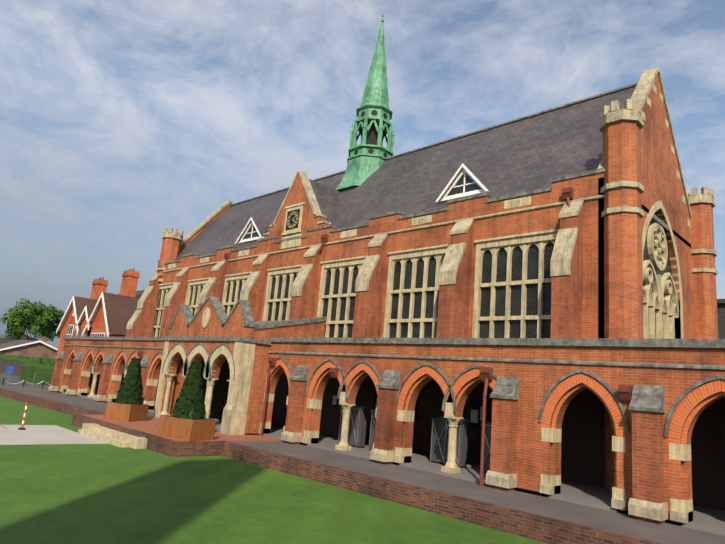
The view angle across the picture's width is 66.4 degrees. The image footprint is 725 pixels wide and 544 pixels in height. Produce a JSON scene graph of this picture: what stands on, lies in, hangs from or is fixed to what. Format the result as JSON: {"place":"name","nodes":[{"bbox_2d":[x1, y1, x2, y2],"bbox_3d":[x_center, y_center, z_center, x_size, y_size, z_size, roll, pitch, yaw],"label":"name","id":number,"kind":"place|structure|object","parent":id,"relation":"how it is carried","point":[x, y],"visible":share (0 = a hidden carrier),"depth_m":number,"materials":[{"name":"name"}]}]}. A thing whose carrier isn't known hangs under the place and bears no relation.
{"place":"outdoors","nodes":[
{"label":"outdoors","id":0,"kind":"place"},
{"bbox_2d":[0,373,49,390],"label":"road","id":1,"kind":"structure","parent":0,"point":[13,379],"depth_m":60.55,"materials":[{"name":"grey asphalt"}]},
{"bbox_2d":[0,360,24,375],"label":"fence","id":2,"kind":"object","parent":1,"relation":"on","point":[4,364],"depth_m":83.12,"materials":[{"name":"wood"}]},
{"bbox_2d":[5,366,14,373],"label":"blue sign","id":3,"kind":"object","parent":2,"relation":"attached to","point":[8,370],"visible":0.93,"depth_m":42.70,"materials":[{"name":"blue metal"}]},
{"bbox_2d":[0,354,54,385],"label":"hedges","id":4,"kind":"object","parent":1,"relation":"on","point":[31,367],"visible":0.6,"depth_m":64.85,"materials":[{"name":"green plant"}]},
{"bbox_2d":[2,110,386,388],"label":"dark openings","id":5,"kind":"object","parent":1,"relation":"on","point":[372,133],"visible":0.38,"depth_m":34.13,"materials":[{"name":"black metal"}]},
{"bbox_2d":[6,367,491,466],"bbox_3d":[-13.106,7.425,32.383,47.330,2.027,5.260,-6,-16,44],"label":"steel frame","id":6,"kind":"object","parent":1,"relation":"on","point":[444,458],"visible":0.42,"depth_m":19.11,"materials":[{"name":"grey"}]},
{"bbox_2d":[0,425,108,444],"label":"concrete path","id":7,"kind":"structure","parent":0,"point":[35,434],"depth_m":20.98,"materials":[{"name":"beige concrete"}]},
{"bbox_2d":[0,396,546,543],"bbox_3d":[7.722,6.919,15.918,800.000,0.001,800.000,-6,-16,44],"label":"lawn ground","id":8,"kind":"structure","parent":0,"point":[80,494],"depth_m":12.52,"materials":[{"name":"green plant"}]},
{"bbox_2d":[0,336,56,360],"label":"modern houses","id":9,"kind":"structure","parent":8,"relation":"on","point":[40,350],"depth_m":124.14,"materials":[{"name":"brown brick"}]},
{"bbox_2d":[0,334,57,348],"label":"modern roofs","id":10,"kind":"structure","parent":9,"relation":"on","point":[5,342],"depth_m":133.37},
{"bbox_2d":[0,298,64,340],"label":"tree","id":11,"kind":"object","parent":8,"relation":"on","point":[35,315],"depth_m":158.64,"materials":[{"name":"green plant"}]},
{"bbox_2d":[55,270,139,361],"bbox_3d":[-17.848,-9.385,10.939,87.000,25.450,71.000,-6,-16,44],"label":"house brickwork","id":12,"kind":"object","parent":8,"relation":"on","point":[129,283],"visible":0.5,"depth_m":54.12,"materials":[{"name":"brick"}]},
{"bbox_2d":[62,303,105,328],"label":"gable wall","id":13,"kind":"structure","parent":12,"relation":"attached to","point":[98,321],"depth_m":49.17,"materials":[{"name":"orange brick"}]},
{"bbox_2d":[60,290,144,334],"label":"house roof tiles","id":14,"kind":"object","parent":12,"relation":"on","point":[121,310],"visible":0.27,"depth_m":48.77,"materials":[{"name":"brown tile"}]},
{"bbox_2d":[80,414,283,441],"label":"porch paving","id":15,"kind":"structure","parent":8,"relation":"on","point":[150,425],"depth_m":22.49,"materials":[{"name":"red brick"}]},
{"bbox_2d":[105,402,148,421],"bbox_3d":[-10.648,6.320,25.090,1.250,0.720,1.250,1,-12,17],"label":"planter","id":16,"kind":"object","parent":15,"relation":"on","point":[123,412],"visible":0.87,"depth_m":24.57,"materials":[{"name":"brown wood"}]},
{"bbox_2d":[157,415,215,440],"bbox_3d":[-6.461,5.727,20.399,1.700,0.720,1.150,-2,-13,31],"label":"planter","id":17,"kind":"object","parent":15,"relation":"on","point":[185,429],"visible":0.87,"depth_m":19.92,"materials":[{"name":"brown wood"}]},
{"bbox_2d":[163,415,213,419],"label":"planter soil","id":18,"kind":"structure","parent":17,"relation":"in","point":[190,419],"depth_m":20.23,"materials":[{"name":"brown soil"}]},
{"bbox_2d":[172,361,205,418],"bbox_3d":[-6.335,4.402,20.660,1.234,2.142,1.276,-6,-16,44],"label":"topiary tree","id":19,"kind":"object","parent":18,"relation":"on","point":[190,396],"visible":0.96,"depth_m":20.35,"materials":[{"name":"green plant"}]},
{"bbox_2d":[170,406,212,418],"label":"small plants","id":20,"kind":"object","parent":18,"relation":"on","point":[191,413],"visible":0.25,"depth_m":20.47,"materials":[{"name":"green plant"}]},
{"bbox_2d":[0,163,488,384],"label":"white joinery","id":21,"kind":"object","parent":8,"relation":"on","point":[465,170],"visible":0.46,"depth_m":34.93,"materials":[{"name":"white paint"}]},
{"bbox_2d":[66,174,480,336],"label":"window panes","id":22,"kind":"structure","parent":21,"relation":"on","point":[468,188],"depth_m":23.85,"materials":[{"name":"black glass"}]},
{"bbox_2d":[0,388,658,543],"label":"retaining walls","id":23,"kind":"structure","parent":8,"relation":"on","point":[543,529],"depth_m":14.84,"materials":[{"name":"brick"}]},
{"bbox_2d":[58,74,724,525],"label":"brick wall","id":24,"kind":"structure","parent":8,"relation":"on","point":[644,156],"depth_m":19.85,"materials":[{"name":"brick"}]},
{"bbox_2d":[50,205,664,523],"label":"buttresses","id":25,"kind":"structure","parent":24,"relation":"attached to","point":[647,426],"depth_m":20.60,"materials":[{"name":"brick"}]},
{"bbox_2d":[61,84,692,512],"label":"stone dressings","id":26,"kind":"structure","parent":24,"relation":"attached to","point":[669,320],"depth_m":22.64,"materials":[{"name":"beige stone"}]},
{"bbox_2d":[285,209,299,230],"bbox_3d":[-3.814,-2.860,30.286,1.100,1.100,0.001,-6,-16,44],"label":"clock face","id":27,"kind":"object","parent":26,"relation":"attached to","point":[292,221],"visible":1,"depth_m":30.28},
{"bbox_2d":[48,67,717,522],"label":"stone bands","id":28,"kind":"object","parent":24,"relation":"attached to","point":[560,261],"visible":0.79,"depth_m":21.74,"materials":[{"name":"beige stone"}]},
{"bbox_2d":[137,187,632,485],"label":"drainpipes","id":29,"kind":"object","parent":24,"relation":"attached to","point":[625,392],"visible":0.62,"depth_m":16.50,"materials":[{"name":"red metal"}]},
{"bbox_2d":[55,83,724,436],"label":"weathered copings","id":30,"kind":"object","parent":24,"relation":"on","point":[650,398],"visible":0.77,"depth_m":19.53,"materials":[{"name":"stone"}]},
{"bbox_2d":[65,349,724,444],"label":"arch voussoirs","id":31,"kind":"object","parent":24,"relation":"attached to","point":[691,401],"visible":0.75,"depth_m":14.99,"materials":[{"name":"brick"}]},
{"bbox_2d":[174,86,635,260],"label":"slate roofs","id":32,"kind":"structure","parent":24,"relation":"on","point":[534,152],"depth_m":26.74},
{"bbox_2d":[335,15,394,190],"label":"spire","id":33,"kind":"structure","parent":32,"relation":"on","point":[363,164],"depth_m":34.13,"materials":[{"name":"green metal"}]},
{"bbox_2d":[360,84,388,106],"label":"spire ornament bands","id":34,"kind":"object","parent":33,"relation":"attached to","point":[373,94],"visible":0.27,"depth_m":34.64,"materials":[{"name":"green metal"}]},
{"bbox_2d":[153,212,674,338],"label":"leaded windows","id":35,"kind":"structure","parent":24,"relation":"attached to","point":[532,290],"depth_m":21.42,"materials":[{"name":"black glass"}]},
{"bbox_2d":[717,299,724,338],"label":"dark clad building","id":36,"kind":"structure","parent":8,"relation":"on","point":[721,316],"depth_m":26.13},
{"bbox_2d":[0,385,724,543],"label":"terrace pavement","id":37,"kind":"structure","parent":0,"point":[618,523],"depth_m":14.45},
{"bbox_2d":[58,391,724,534],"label":"arcade floor","id":38,"kind":"structure","parent":37,"relation":"on","point":[711,520],"depth_m":16.25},
{"bbox_2d":[89,373,459,467],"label":"stone columns","id":39,"kind":"structure","parent":38,"relation":"on","point":[452,440],"depth_m":20.51,"materials":[{"name":"beige stone"}]},
{"bbox_2d":[339,405,491,470],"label":"folded tables","id":40,"kind":"object","parent":38,"relation":"on","point":[439,425],"visible":0.44,"depth_m":18.94,"materials":[{"name":"grey plastic"}]},
{"bbox_2d":[120,358,724,510],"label":"arcade interior wall","id":41,"kind":"structure","parent":38,"relation":"on","point":[583,444],"depth_m":17.49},
{"bbox_2d":[332,396,482,422],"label":"notices","id":42,"kind":"object","parent":41,"relation":"attached to","point":[474,416],"visible":0.35,"depth_m":20.03,"materials":[{"name":"paper"}]},
{"bbox_2d":[372,393,488,428],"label":"notice boards","id":43,"kind":"object","parent":41,"relation":"attached to","point":[475,404],"visible":0.19,"depth_m":20.09,"materials":[{"name":"black metal"}]},
{"bbox_2d":[0,0,724,347],"label":"sky","id":44,"kind":"structure","parent":0,"point":[123,122],"materials":[{"name":"blue"}]},
{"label":"planter soil","id":45,"kind":"structure","parent":0,"visible":0},
{"bbox_2d":[115,358,143,404],"bbox_3d":[-10.530,5.000,25.372,1.252,2.143,1.314,-6,-16,44],"label":"topiary tree","id":46,"kind":"object","parent":45,"relation":"on","point":[130,390],"visible":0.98,"depth_m":25.05,"materials":[{"name":"green plant"}]}
]}

